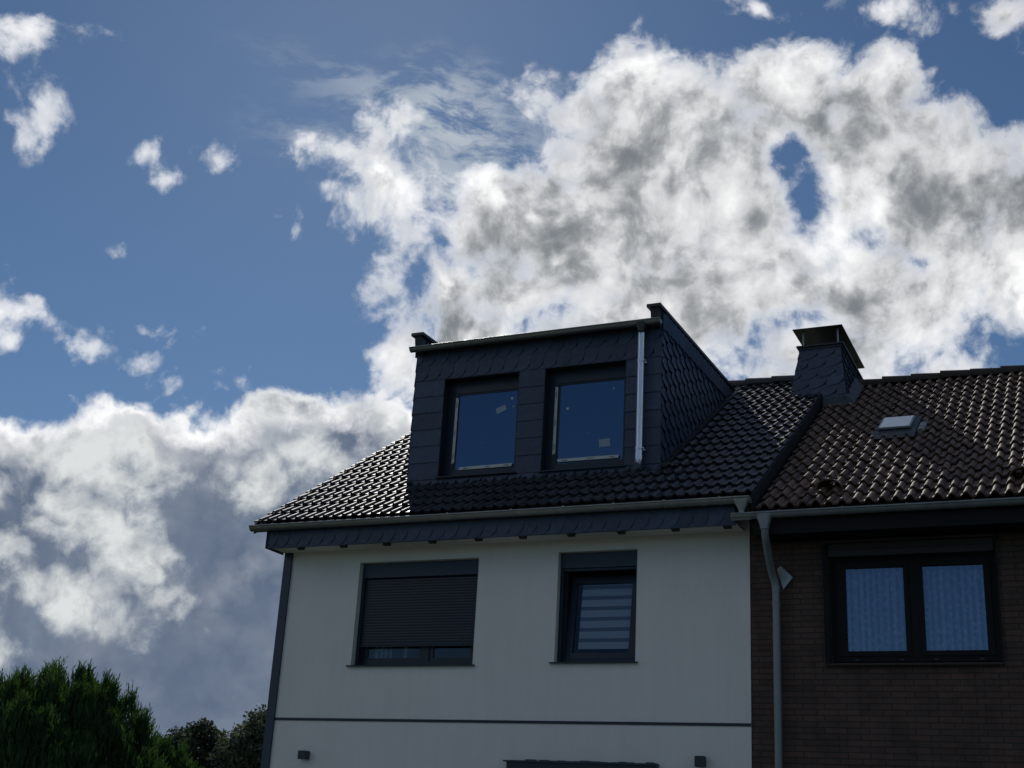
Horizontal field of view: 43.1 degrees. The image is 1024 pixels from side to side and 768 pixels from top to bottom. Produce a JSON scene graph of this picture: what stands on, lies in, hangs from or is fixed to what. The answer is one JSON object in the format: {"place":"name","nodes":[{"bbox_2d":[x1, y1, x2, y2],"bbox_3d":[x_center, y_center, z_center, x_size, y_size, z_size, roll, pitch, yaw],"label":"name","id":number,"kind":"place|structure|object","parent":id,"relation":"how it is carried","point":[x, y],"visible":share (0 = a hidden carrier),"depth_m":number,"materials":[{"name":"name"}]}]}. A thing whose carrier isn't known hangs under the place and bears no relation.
{"place":"outdoors","nodes":[
{"label":"outdoors","id":0,"kind":"place"},
{"bbox_2d":[0,0,1023,758],"label":"sky","id":1,"kind":"structure","parent":0,"point":[228,228],"materials":[{"name":"blue"}]},
{"bbox_2d":[249,302,864,767],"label":"white house","id":2,"kind":"structure","parent":0,"point":[527,546],"depth_m":17.01,"materials":[{"name":"paint"}]},
{"bbox_2d":[297,750,309,759],"bbox_3d":[-2.727,4.865,17.000,0.122,0.109,0.114,-6,-22,24],"label":"wall lamp","id":3,"kind":"object","parent":2,"relation":"attached to","point":[303,755],"visible":1,"depth_m":16.96,"materials":[{"name":"grey metal"}]},
{"bbox_2d":[346,557,479,666],"bbox_3d":[-1.236,3.057,17.213,1.885,1.407,0.367,-6,-22,24],"label":"window","id":4,"kind":"structure","parent":2,"relation":"in","point":[427,604],"depth_m":17.23,"materials":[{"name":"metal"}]},
{"bbox_2d":[434,371,519,478],"bbox_3d":[-0.441,0.615,18.546,1.255,1.508,0.275,-6,-22,24],"label":"dormer window","id":5,"kind":"structure","parent":2,"relation":"in","point":[479,423],"depth_m":18.66,"materials":[{"name":"blue glass"}]},
{"bbox_2d":[503,759,658,767],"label":"door canopy","id":6,"kind":"object","parent":2,"relation":"attached to","point":[529,763],"visible":1,"depth_m":15.42,"materials":[{"name":"metal"}]},
{"bbox_2d":[537,360,626,472],"bbox_3d":[1.018,0.472,17.898,1.270,1.533,0.275,-6,-22,24],"label":"dormer window","id":7,"kind":"structure","parent":2,"relation":"in","point":[583,427],"depth_m":18.00,"materials":[{"name":"blue glass"}]},
{"bbox_2d":[549,548,637,663],"bbox_3d":[1.098,2.805,16.210,1.143,1.409,0.410,-6,-22,24],"label":"window","id":8,"kind":"structure","parent":2,"relation":"in","point":[608,612],"depth_m":16.30,"materials":[{"name":"metal"}]},
{"bbox_2d":[694,756,705,766],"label":"wall lamp","id":9,"kind":"object","parent":2,"relation":"attached to","point":[699,761],"visible":1,"depth_m":14.81,"materials":[{"name":"grey metal"}]},
{"bbox_2d":[730,365,1023,767],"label":"brick house","id":10,"kind":"structure","parent":0,"point":[887,569],"depth_m":14.72,"materials":[{"name":"brown brick"}]},
{"bbox_2d":[821,533,1004,665],"bbox_3d":[4.506,2.467,14.647,1.910,1.438,0.343,-6,-22,24],"label":"window","id":11,"kind":"structure","parent":10,"relation":"in","point":[911,600],"depth_m":14.67,"materials":[{"name":"metal"}]},
{"label":"ground","id":12,"kind":"structure","parent":0,"visible":0},
{"bbox_2d":[0,656,204,767],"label":"conifer","id":13,"kind":"object","parent":12,"relation":"on","point":[52,717],"visible":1,"depth_m":20.46,"materials":[{"name":"green plant"}]},
{"bbox_2d":[153,717,229,767],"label":"leafy tree","id":14,"kind":"object","parent":12,"relation":"on","point":[197,738],"visible":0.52,"depth_m":32.34,"materials":[{"name":"green plant"}]},
{"bbox_2d":[206,703,266,767],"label":"leafy tree","id":15,"kind":"object","parent":12,"relation":"on","point":[242,747],"visible":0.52,"depth_m":31.36,"materials":[{"name":"green plant"}]}
]}

